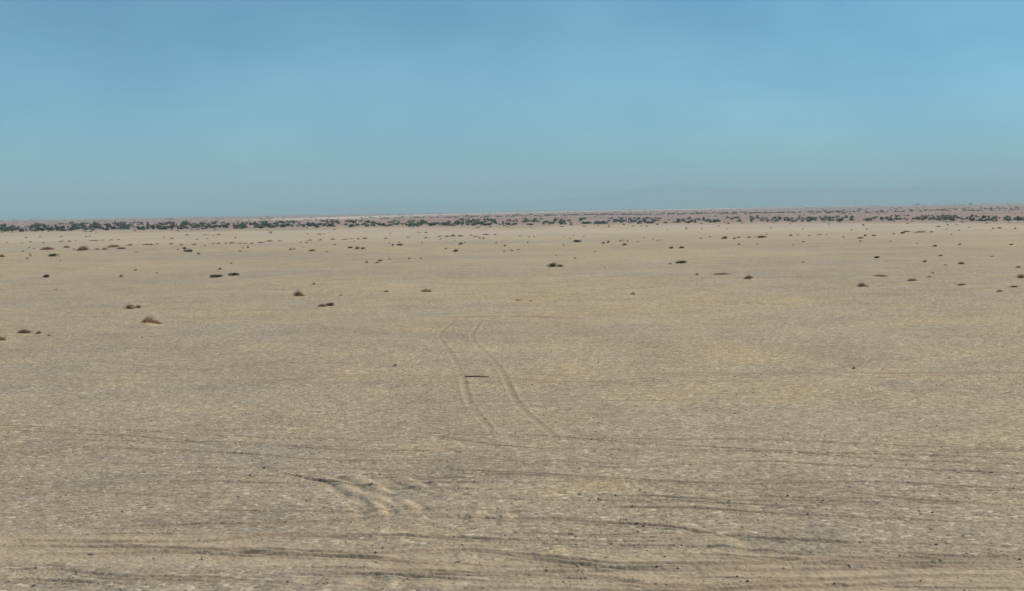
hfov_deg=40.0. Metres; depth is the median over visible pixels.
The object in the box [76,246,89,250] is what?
dry shrub
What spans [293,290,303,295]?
dry shrub
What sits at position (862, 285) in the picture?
dry shrub
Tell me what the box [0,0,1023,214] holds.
sky
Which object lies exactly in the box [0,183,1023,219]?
hills
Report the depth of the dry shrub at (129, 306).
79.48 m
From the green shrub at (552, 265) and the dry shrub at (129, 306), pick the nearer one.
the dry shrub at (129, 306)
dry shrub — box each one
[14,328,32,333]
[39,247,54,249]
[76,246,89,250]
[125,304,135,308]
[141,314,161,323]
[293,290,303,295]
[421,288,432,291]
[857,282,868,286]
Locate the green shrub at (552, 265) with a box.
[548,262,563,266]
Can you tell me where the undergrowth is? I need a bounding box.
[0,214,1023,232]
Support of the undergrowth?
on the ground
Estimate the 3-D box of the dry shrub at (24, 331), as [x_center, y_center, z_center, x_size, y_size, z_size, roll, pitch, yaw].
[-22.020,1.604,63.460,0.757,0.251,0.810,-4,5,-41]
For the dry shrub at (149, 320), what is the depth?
67.38 m
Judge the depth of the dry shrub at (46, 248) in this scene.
236.67 m
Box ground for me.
[0,203,1023,590]
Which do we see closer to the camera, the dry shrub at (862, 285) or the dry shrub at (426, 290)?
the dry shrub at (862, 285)

